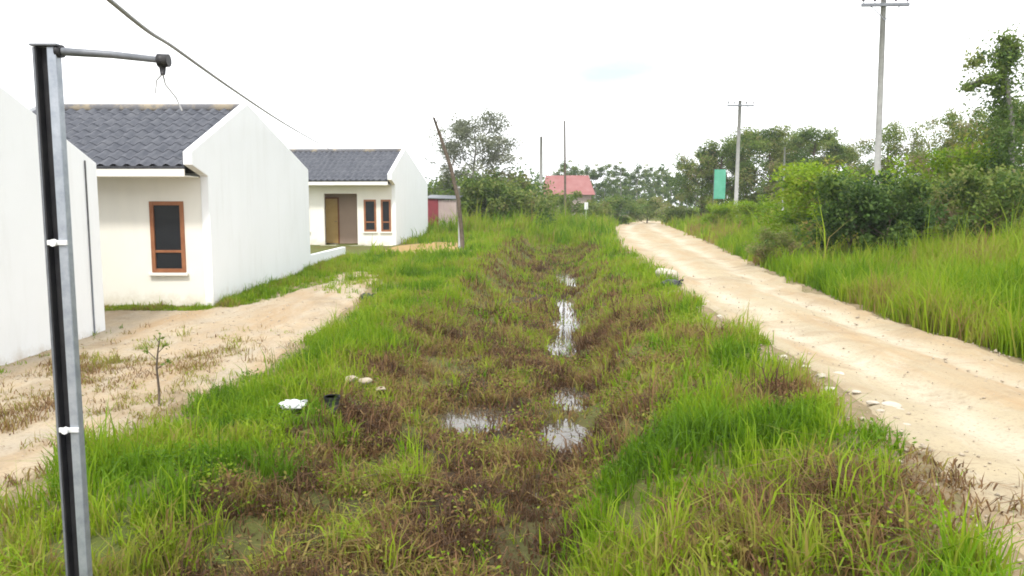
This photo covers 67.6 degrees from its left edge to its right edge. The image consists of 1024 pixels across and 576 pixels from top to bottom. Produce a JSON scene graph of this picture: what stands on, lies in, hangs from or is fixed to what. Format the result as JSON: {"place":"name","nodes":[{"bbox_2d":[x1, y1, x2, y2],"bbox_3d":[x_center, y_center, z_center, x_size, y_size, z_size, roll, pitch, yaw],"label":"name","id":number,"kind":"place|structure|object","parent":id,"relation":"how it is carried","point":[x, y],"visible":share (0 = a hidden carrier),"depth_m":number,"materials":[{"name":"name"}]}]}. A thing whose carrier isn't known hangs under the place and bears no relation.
{"place":"outdoors","nodes":[
{"label":"outdoors","id":0,"kind":"place"},
{"bbox_2d":[368,271,594,500],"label":"water","id":1,"kind":"structure","parent":0,"point":[457,418],"depth_m":8.57,"materials":[{"name":"grey liquid"}]},
{"bbox_2d":[0,193,1023,575],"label":"ground","id":2,"kind":"structure","parent":0,"point":[510,544],"depth_m":5.62,"materials":[{"name":"green plant"}]},
{"bbox_2d":[0,86,104,365],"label":"white house","id":3,"kind":"structure","parent":2,"relation":"on","point":[24,322],"depth_m":10.75,"materials":[{"name":"paint"}]},
{"bbox_2d":[29,43,182,575],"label":"steel post","id":4,"kind":"object","parent":2,"relation":"on","point":[51,134],"visible":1,"depth_m":3.71,"materials":[{"name":"grey metal"}]},
{"bbox_2d":[27,104,310,306],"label":"white house","id":5,"kind":"structure","parent":2,"relation":"on","point":[205,204],"depth_m":15.20,"materials":[{"name":"paint"}]},
{"bbox_2d":[148,201,188,275],"bbox_3d":[-6.690,-0.959,14.867,0.760,1.440,0.150,0,6,0],"label":"window","id":6,"kind":"structure","parent":5,"relation":"in","point":[167,229],"depth_m":14.87,"materials":[{"name":"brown wood"}]},
{"bbox_2d":[0,271,377,495],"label":"dirt yard","id":7,"kind":"structure","parent":2,"relation":"on","point":[133,321],"depth_m":10.99,"materials":[{"name":"beige soil"}]},
{"bbox_2d":[139,330,170,405],"bbox_3d":[-3.820,0.879,8.250,0.323,0.874,0.205,0,6,0],"label":"bare sapling","id":8,"kind":"object","parent":7,"relation":"on","point":[157,367],"visible":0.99,"depth_m":8.22,"materials":[{"name":"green plant"}]},
{"bbox_2d":[0,251,414,532],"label":"yard weeds","id":9,"kind":"object","parent":7,"relation":"on","point":[228,300],"visible":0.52,"depth_m":10.36,"materials":[{"name":"green plant"}]},
{"bbox_2d":[359,293,373,299],"bbox_3d":[-3.048,0.221,16.048,0.286,0.243,0.261,-5,8,-40],"label":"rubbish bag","id":10,"kind":"object","parent":7,"relation":"on","point":[361,296],"visible":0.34,"depth_m":16.00,"materials":[{"name":"plastic"}]},
{"bbox_2d":[278,399,307,410],"bbox_3d":[-2.170,1.154,7.560,0.296,0.106,0.200,0,6,0],"label":"plastic bag","id":11,"kind":"object","parent":2,"relation":"on","point":[296,403],"visible":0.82,"depth_m":7.51,"materials":[{"name":"white plastic"}]},
{"bbox_2d":[310,247,345,264],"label":"wall","id":12,"kind":"structure","parent":2,"relation":"on","point":[318,256],"depth_m":24.20,"materials":[{"name":"white paint"}]},
{"bbox_2d":[323,394,340,412],"bbox_3d":[-1.825,1.175,7.767,0.172,0.160,0.172,0,6,0],"label":"plant pot","id":13,"kind":"object","parent":2,"relation":"on","point":[328,397],"visible":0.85,"depth_m":7.71,"materials":[{"name":"black plastic"}]},
{"bbox_2d":[345,375,357,381],"bbox_3d":[-1.847,1.038,8.767,0.132,0.076,0.189,2,6,21],"label":"flat stone","id":14,"kind":"object","parent":2,"relation":"on","point":[353,378],"visible":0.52,"depth_m":8.72,"materials":[{"name":"grey stone"}]},
{"bbox_2d":[289,149,427,245],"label":"white house","id":15,"kind":"structure","parent":2,"relation":"on","point":[359,196],"depth_m":32.43,"materials":[{"name":"paint"}]},
{"bbox_2d":[106,0,332,150],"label":"overhead cable","id":16,"kind":"object","parent":15,"relation":"attached to","point":[131,17],"visible":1,"depth_m":7.28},
{"bbox_2d":[325,199,337,242],"bbox_3d":[-7.822,-2.914,33.260,0.540,1.920,0.040,0,6,3],"label":"door","id":17,"kind":"structure","parent":15,"relation":"in","point":[331,207],"depth_m":33.24,"materials":[{"name":"brown wood"}]},
{"bbox_2d":[363,200,377,232],"bbox_3d":[-5.921,-2.987,31.904,0.620,1.390,0.150,0,6,3],"label":"window","id":18,"kind":"structure","parent":15,"relation":"in","point":[369,205],"depth_m":31.92,"materials":[{"name":"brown wood"}]},
{"bbox_2d":[380,200,391,232],"bbox_3d":[-5.252,-2.984,31.870,0.520,1.390,0.150,0,6,3],"label":"window","id":19,"kind":"structure","parent":15,"relation":"in","point":[385,204],"depth_m":31.88,"materials":[{"name":"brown wood"}]},
{"bbox_2d":[358,377,372,383],"bbox_3d":[-1.698,1.074,8.859,0.164,0.078,0.183,1,6,5],"label":"flat stone","id":20,"kind":"object","parent":2,"relation":"on","point":[365,380],"visible":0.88,"depth_m":8.80,"materials":[{"name":"grey stone"}]},
{"bbox_2d":[384,242,457,253],"bbox_3d":[-3.326,-1.572,30.504,3.632,0.270,7.000,0,6,0],"label":"soil patch","id":21,"kind":"object","parent":2,"relation":"on","point":[402,248],"visible":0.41,"depth_m":30.84,"materials":[{"name":"beige soil"}]},
{"bbox_2d":[98,234,753,575],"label":"ditch weeds","id":22,"kind":"object","parent":2,"relation":"on","point":[402,531],"visible":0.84,"depth_m":6.95,"materials":[{"name":"green plant"}]},
{"bbox_2d":[376,386,385,390],"bbox_3d":[-1.492,1.143,8.673,0.121,0.047,0.161,-1,6,-10],"label":"flat stone","id":23,"kind":"object","parent":22,"relation":"on","point":[381,389],"visible":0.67,"depth_m":8.63,"materials":[{"name":"beige stone"}]},
{"bbox_2d":[428,180,436,198],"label":"bush","id":24,"kind":"object","parent":2,"relation":"on","point":[430,184],"visible":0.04,"depth_m":55.23,"materials":[{"name":"green plant"}]},
{"bbox_2d":[428,195,462,225],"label":"shed","id":25,"kind":"structure","parent":2,"relation":"on","point":[438,205],"depth_m":42.81,"materials":[{"name":"paint"}]},
{"bbox_2d":[431,114,464,248],"bbox_3d":[-2.390,-3.874,28.753,1.240,5.240,0.218,0,6,0],"label":"dead trunk","id":26,"kind":"object","parent":2,"relation":"on","point":[461,232],"visible":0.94,"depth_m":28.71,"materials":[{"name":"wood"}]},
{"bbox_2d":[429,174,479,208],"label":"bush","id":27,"kind":"object","parent":2,"relation":"on","point":[437,184],"visible":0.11,"depth_m":50.71,"materials":[{"name":"green plant"}]},
{"bbox_2d":[457,186,459,248],"bbox_3d":[-2.038,-2.602,29.490,0.102,2.640,0.102,2,7,22],"label":"fence post","id":28,"kind":"object","parent":2,"relation":"on","point":[458,187],"visible":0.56,"depth_m":29.50,"materials":[{"name":"concrete"}]},
{"bbox_2d":[424,108,526,213],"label":"sparse tree","id":29,"kind":"object","parent":2,"relation":"on","point":[464,131],"visible":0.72,"depth_m":48.54,"materials":[{"name":"green plant"}]},
{"bbox_2d":[436,169,518,221],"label":"bush","id":30,"kind":"object","parent":2,"relation":"on","point":[471,185],"visible":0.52,"depth_m":45.79,"materials":[{"name":"green plant"}]},
{"bbox_2d":[0,282,986,575],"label":"creepers","id":31,"kind":"object","parent":2,"relation":"on","point":[524,436],"visible":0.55,"depth_m":5.97,"materials":[{"name":"brown plant"}]},
{"bbox_2d":[461,169,541,219],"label":"bush","id":32,"kind":"object","parent":2,"relation":"on","point":[527,184],"visible":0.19,"depth_m":49.28,"materials":[{"name":"green plant"}]},
{"bbox_2d":[482,178,558,225],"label":"bush","id":33,"kind":"object","parent":2,"relation":"on","point":[518,194],"visible":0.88,"depth_m":45.19,"materials":[{"name":"green plant"}]},
{"bbox_2d":[518,196,552,216],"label":"bush","id":34,"kind":"object","parent":2,"relation":"on","point":[544,205],"visible":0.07,"depth_m":57.09,"materials":[{"name":"green plant"}]},
{"bbox_2d":[539,136,542,191],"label":"utility pole","id":35,"kind":"object","parent":2,"relation":"on","point":[541,162],"visible":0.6,"depth_m":71.07,"materials":[{"name":"concrete"}]},
{"bbox_2d":[533,190,585,217],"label":"bush","id":36,"kind":"object","parent":2,"relation":"on","point":[576,194],"visible":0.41,"depth_m":65.53,"materials":[{"name":"green plant"}]},
{"bbox_2d":[552,161,573,174],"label":"slim tree","id":37,"kind":"object","parent":2,"relation":"on","point":[562,169],"visible":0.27,"depth_m":113.95,"materials":[{"name":"green plant"}]},
{"bbox_2d":[564,121,565,214],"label":"utility pole","id":38,"kind":"object","parent":2,"relation":"on","point":[565,166],"visible":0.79,"depth_m":59.27,"materials":[{"name":"grey wood"}]},
{"bbox_2d":[543,175,594,215],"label":"red roofed house","id":39,"kind":"structure","parent":2,"relation":"on","point":[582,184],"depth_m":88.10,"materials":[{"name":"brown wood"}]},
{"bbox_2d":[563,159,576,174],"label":"slim tree","id":40,"kind":"object","parent":2,"relation":"on","point":[567,166],"visible":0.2,"depth_m":120.95,"materials":[{"name":"green plant"}]},
{"bbox_2d":[571,163,583,174],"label":"slim tree","id":41,"kind":"object","parent":2,"relation":"on","point":[575,168],"visible":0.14,"depth_m":118.42,"materials":[{"name":"green plant"}]},
{"bbox_2d":[580,164,597,199],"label":"slim tree","id":42,"kind":"object","parent":2,"relation":"on","point":[587,169],"visible":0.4,"depth_m":107.71,"materials":[{"name":"green plant"}]},
{"bbox_2d":[586,163,604,201],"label":"slim tree","id":43,"kind":"object","parent":2,"relation":"on","point":[593,172],"visible":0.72,"depth_m":107.51,"materials":[{"name":"green plant"}]},
{"bbox_2d":[577,200,615,219],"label":"bush","id":44,"kind":"object","parent":2,"relation":"on","point":[595,207],"visible":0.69,"depth_m":63.00,"materials":[{"name":"green plant"}]},
{"bbox_2d":[594,160,615,198],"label":"slim tree","id":45,"kind":"object","parent":2,"relation":"on","point":[610,182],"visible":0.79,"depth_m":108.25,"materials":[{"name":"green plant"}]},
{"bbox_2d":[602,169,621,197],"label":"slim tree","id":46,"kind":"object","parent":2,"relation":"on","point":[612,176],"visible":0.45,"depth_m":116.31,"materials":[{"name":"green plant"}]},
{"bbox_2d":[592,193,648,223],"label":"bush","id":47,"kind":"object","parent":2,"relation":"on","point":[635,208],"visible":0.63,"depth_m":72.88,"materials":[{"name":"green plant"}]},
{"bbox_2d":[611,160,632,215],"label":"slim tree","id":48,"kind":"object","parent":2,"relation":"on","point":[622,170],"visible":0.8,"depth_m":109.60,"materials":[{"name":"green plant"}]},
{"bbox_2d":[620,169,638,216],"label":"slim tree","id":49,"kind":"object","parent":2,"relation":"on","point":[624,180],"visible":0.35,"depth_m":120.54,"materials":[{"name":"green plant"}]},
{"bbox_2d":[626,163,648,202],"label":"slim tree","id":50,"kind":"object","parent":2,"relation":"on","point":[634,176],"visible":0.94,"depth_m":119.15,"materials":[{"name":"green plant"}]},
{"bbox_2d":[637,163,654,203],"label":"slim tree","id":51,"kind":"object","parent":2,"relation":"on","point":[647,171],"visible":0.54,"depth_m":128.20,"materials":[{"name":"green plant"}]},
{"bbox_2d":[626,196,669,222],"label":"bush","id":52,"kind":"object","parent":2,"relation":"on","point":[653,203],"visible":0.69,"depth_m":78.90,"materials":[{"name":"green plant"}]},
{"bbox_2d":[642,167,663,203],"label":"slim tree","id":53,"kind":"object","parent":2,"relation":"on","point":[648,180],"visible":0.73,"depth_m":125.65,"materials":[{"name":"green plant"}]},
{"bbox_2d":[651,165,672,205],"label":"slim tree","id":54,"kind":"object","parent":2,"relation":"on","point":[665,175],"visible":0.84,"depth_m":110.18,"materials":[{"name":"green plant"}]},
{"bbox_2d":[665,171,677,202],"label":"slim tree","id":55,"kind":"object","parent":2,"relation":"on","point":[668,189],"visible":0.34,"depth_m":113.65,"materials":[{"name":"green plant"}]},
{"bbox_2d":[655,204,694,222],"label":"bush","id":56,"kind":"object","parent":2,"relation":"on","point":[672,210],"visible":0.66,"depth_m":65.41,"materials":[{"name":"green plant"}]},
{"bbox_2d":[671,172,689,205],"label":"slim tree","id":57,"kind":"object","parent":2,"relation":"on","point":[673,200],"visible":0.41,"depth_m":111.09,"materials":[{"name":"green plant"}]},
{"bbox_2d":[425,161,937,214],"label":"woods","id":58,"kind":"object","parent":2,"relation":"on","point":[537,179],"visible":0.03,"depth_m":153.39,"materials":[{"name":"green plant"}]},
{"bbox_2d":[687,164,700,208],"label":"slim tree","id":59,"kind":"object","parent":2,"relation":"on","point":[696,183],"visible":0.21,"depth_m":119.11,"materials":[{"name":"green plant"}]},
{"bbox_2d":[668,148,734,217],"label":"broadleaf tree","id":60,"kind":"object","parent":2,"relation":"on","point":[679,184],"visible":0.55,"depth_m":60.99,"materials":[{"name":"green plant"}]},
{"bbox_2d":[679,137,757,212],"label":"broadleaf tree","id":61,"kind":"object","parent":2,"relation":"on","point":[727,150],"visible":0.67,"depth_m":59.18,"materials":[{"name":"green plant"}]},
{"bbox_2d":[713,169,725,201],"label":"banner","id":62,"kind":"object","parent":2,"relation":"on","point":[719,180],"visible":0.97,"depth_m":49.56,"materials":[{"name":"fabric"}]},
{"bbox_2d":[697,200,748,225],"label":"bush","id":63,"kind":"object","parent":2,"relation":"on","point":[719,209],"visible":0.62,"depth_m":43.48,"materials":[{"name":"green plant"}]},
{"bbox_2d":[727,100,753,202],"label":"utility pole","id":64,"kind":"object","parent":2,"relation":"on","point":[739,105],"visible":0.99,"depth_m":52.19,"materials":[{"name":"concrete"}]},
{"bbox_2d":[724,197,778,229],"bbox_3d":[12.050,-3.530,37.866,2.857,2.083,2.810,3,7,23],"label":"bush","id":65,"kind":"object","parent":2,"relation":"on","point":[743,206],"visible":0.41,"depth_m":37.63,"materials":[{"name":"green plant"}]},
{"bbox_2d":[717,124,787,202],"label":"broadleaf tree","id":66,"kind":"object","parent":2,"relation":"on","point":[742,135],"visible":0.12,"depth_m":64.27,"materials":[{"name":"green plant"}]},
{"bbox_2d":[729,122,812,211],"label":"broadleaf tree","id":67,"kind":"object","parent":2,"relation":"on","point":[766,140],"visible":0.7,"depth_m":56.61,"materials":[{"name":"green plant"}]},
{"bbox_2d":[523,416,1023,575],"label":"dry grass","id":68,"kind":"structure","parent":2,"relation":"on","point":[821,485],"depth_m":4.14,"materials":[{"name":"green plant"}]},
{"bbox_2d":[745,225,813,260],"bbox_3d":[7.134,-1.031,20.416,1.932,1.339,1.559,5,8,38],"label":"bush","id":69,"kind":"object","parent":2,"relation":"on","point":[767,237],"visible":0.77,"depth_m":20.25,"materials":[{"name":"green plant"}]},
{"bbox_2d":[782,147,785,209],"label":"utility pole","id":70,"kind":"object","parent":2,"relation":"on","point":[783,165],"visible":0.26,"depth_m":47.38,"materials":[{"name":"concrete"}]},
{"bbox_2d":[755,191,827,232],"bbox_3d":[11.346,-2.898,30.040,3.245,2.406,3.300,4,7,31],"label":"bush","id":71,"kind":"object","parent":2,"relation":"on","point":[790,204],"visible":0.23,"depth_m":29.82,"materials":[{"name":"green plant"}]},
{"bbox_2d":[759,129,824,205],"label":"broadleaf tree","id":72,"kind":"object","parent":2,"relation":"on","point":[807,147],"visible":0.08,"depth_m":62.48,"materials":[{"name":"green plant"}]},
{"bbox_2d":[769,123,845,194],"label":"broadleaf tree","id":73,"kind":"object","parent":2,"relation":"on","point":[806,135],"visible":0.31,"depth_m":57.10,"materials":[{"name":"green plant"}]},
{"bbox_2d":[816,373,825,377],"bbox_3d":[2.921,0.832,7.228,0.092,0.051,0.105,2,6,21],"label":"rubble stone","id":74,"kind":"object","parent":2,"relation":"on","point":[822,375],"visible":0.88,"depth_m":7.19,"materials":[{"name":"white stone"}]},
{"bbox_2d":[754,156,895,241],"bbox_3d":[9.964,-2.702,24.739,4.227,3.362,4.157,-2,6,-15],"label":"bush","id":75,"kind":"object","parent":2,"relation":"on","point":[796,183],"visible":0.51,"depth_m":24.22,"materials":[{"name":"green plant"}]},
{"bbox_2d":[648,190,1023,361],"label":"tall grass","id":76,"kind":"structure","parent":2,"relation":"on","point":[964,290],"depth_m":13.09,"materials":[{"name":"green plant"}]},
{"bbox_2d":[809,140,866,178],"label":"broadleaf tree","id":77,"kind":"object","parent":2,"relation":"on","point":[844,150],"visible":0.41,"depth_m":54.71,"materials":[{"name":"green plant"}]},
{"bbox_2d":[790,168,914,259],"bbox_3d":[8.483,-1.631,19.038,2.650,2.654,3.018,6,8,43],"label":"bush","id":78,"kind":"object","parent":2,"relation":"on","point":[832,191],"visible":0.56,"depth_m":18.40,"materials":[{"name":"green plant"}]},
{"bbox_2d":[841,158,873,183],"bbox_3d":[17.380,-4.575,37.731,3.620,3.586,2.562,-3,7,-28],"label":"tree","id":79,"kind":"object","parent":2,"relation":"on","point":[864,167],"visible":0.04,"depth_m":37.09,"materials":[{"name":"green plant"}]},
{"bbox_2d":[861,0,909,186],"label":"utility pole","id":80,"kind":"object","parent":2,"relation":"on","point":[883,4],"visible":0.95,"depth_m":26.31,"materials":[{"name":"concrete"}]},
{"bbox_2d":[841,120,933,191],"bbox_3d":[16.652,-4.771,33.497,3.584,4.999,4.220,-1,6,-9],"label":"tree","id":81,"kind":"object","parent":2,"relation":"on","point":[895,134],"visible":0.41,"depth_m":33.46,"materials":[{"name":"green plant"}]},
{"bbox_2d":[832,172,948,254],"bbox_3d":[8.745,-1.506,17.999,2.544,2.362,2.234,4,7,36],"label":"bush","id":82,"kind":"object","parent":2,"relation":"on","point":[917,217],"visible":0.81,"depth_m":17.73,"materials":[{"name":"green plant"}]},
{"bbox_2d":[874,115,941,188],"bbox_3d":[16.930,-4.807,32.744,2.869,5.009,3.441,0,6,1],"label":"tree","id":83,"kind":"object","parent":2,"relation":"on","point":[916,141],"visible":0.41,"depth_m":32.02,"materials":[{"name":"green plant"}]},
{"bbox_2d":[895,142,954,230],"bbox_3d":[16.405,-3.786,29.580,3.002,3.704,3.061,-3,7,-29],"label":"tree","id":84,"kind":"object","parent":2,"relation":"on","point":[917,156],"visible":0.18,"depth_m":29.33,"materials":[{"name":"green plant"}]},
{"bbox_2d":[890,176,990,243],"bbox_3d":[11.333,-1.856,20.689,2.739,2.353,3.395,-2,7,-22],"label":"bush","id":85,"kind":"object","parent":2,"relation":"on","point":[950,209],"visible":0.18,"depth_m":20.32,"materials":[{"name":"green plant"}]},
{"bbox_2d":[879,125,1008,236],"bbox_3d":[14.026,-2.979,23.975,4.014,3.902,3.947,-3,7,-29],"label":"bush","id":86,"kind":"object","parent":2,"relation":"on","point":[944,161],"visible":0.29,"depth_m":23.68,"materials":[{"name":"green plant"}]},
{"bbox_2d":[916,104,987,204],"bbox_3d":[16.816,-4.368,28.630,3.140,4.998,3.585,2,6,14],"label":"tree","id":87,"kind":"object","parent":2,"relation":"on","point":[950,114],"visible":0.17,"depth_m":28.16,"materials":[{"name":"green plant"}]},
{"bbox_2d":[923,114,1022,199],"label":"tree","id":88,"kind":"object","parent":2,"relation":"on","point":[947,144],"visible":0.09,"depth_m":26.81,"materials":[{"name":"green plant"}]},
{"bbox_2d":[937,106,1020,147],"bbox_3d":[19.032,-4.697,30.516,3.638,5.295,3.033,-4,7,-30],"label":"tree","id":89,"kind":"object","parent":2,"relation":"on","point":[976,117],"visible":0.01,"depth_m":31.09,"materials":[{"name":"green plant"}]},
{"bbox_2d":[937,23,1023,230],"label":"tufted tree","id":90,"kind":"object","parent":2,"relation":"on","point":[1006,54],"visible":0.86,"depth_m":21.52,"materials":[{"name":"green plant"}]},
{"bbox_2d":[937,164,1023,242],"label":"bush","id":91,"kind":"object","parent":2,"relation":"on","point":[1005,185],"visible":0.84,"depth_m":18.72,"materials":[{"name":"green plant"}]},
{"bbox_2d":[937,99,1023,229],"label":"tree","id":92,"kind":"object","parent":2,"relation":"on","point":[961,128],"visible":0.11,"depth_m":24.25,"materials":[{"name":"green plant"}]},
{"bbox_2d":[950,100,1023,171],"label":"tree","id":93,"kind":"object","parent":2,"relation":"on","point":[997,127],"visible":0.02,"depth_m":25.89,"materials":[{"name":"green plant"}]},
{"bbox_2d":[968,164,1023,230],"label":"bush","id":94,"kind":"object","parent":2,"relation":"on","point":[1002,214],"visible":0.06,"depth_m":19.07,"materials":[{"name":"green plant"}]},
{"bbox_2d":[0,0,1023,206],"label":"sky","id":95,"kind":"structure","parent":0,"point":[631,82],"materials":[{"name":"white"}]},
{"bbox_2d":[613,220,1023,554],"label":"road","id":96,"kind":"structure","parent":0,"point":[888,365],"depth_m":7.93,"materials":[{"name":"beige soil"}]},
{"bbox_2d":[0,267,1023,562],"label":"gravel","id":97,"kind":"structure","parent":96,"relation":"on","point":[906,449],"depth_m":8.71,"materials":[{"name":"beige gravel"}]},
{"bbox_2d":[655,268,678,279],"bbox_3d":[3.485,-0.236,17.177,0.538,0.429,0.502,-2,6,-17],"label":"boulder","id":98,"kind":"object","parent":96,"relation":"on","point":[669,272],"visible":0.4,"depth_m":16.98,"materials":[{"name":"white stone"}]},
{"bbox_2d":[661,279,683,285],"bbox_3d":[3.288,-0.061,15.796,0.522,0.252,0.375,0,6,0],"label":"rubbish bag","id":99,"kind":"object","parent":96,"relation":"on","point":[677,283],"visible":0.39,"depth_m":15.71,"materials":[{"name":"black plastic"}]},
{"bbox_2d":[852,390,861,393],"bbox_3d":[3.024,0.916,6.713,0.076,0.038,0.075,6,8,45],"label":"rubble stone","id":100,"kind":"object","parent":96,"relation":"on","point":[856,391],"visible":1,"depth_m":6.70,"materials":[{"name":"white stone"}]},
{"bbox_2d":[866,400,879,404],"bbox_3d":[2.981,0.949,6.325,0.086,0.044,0.102,-4,7,-34],"label":"rubble stone","id":101,"kind":"object","parent":96,"relation":"on","point":[870,402],"visible":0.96,"depth_m":6.30,"materials":[{"name":"beige stone"}]},
{"bbox_2d":[881,401,901,407],"bbox_3d":[3.121,0.964,6.286,0.154,0.053,0.145,3,7,24],"label":"rubble stone","id":102,"kind":"object","parent":96,"relation":"on","point":[893,404],"visible":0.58,"depth_m":6.25,"materials":[{"name":"white stone"}]}
]}

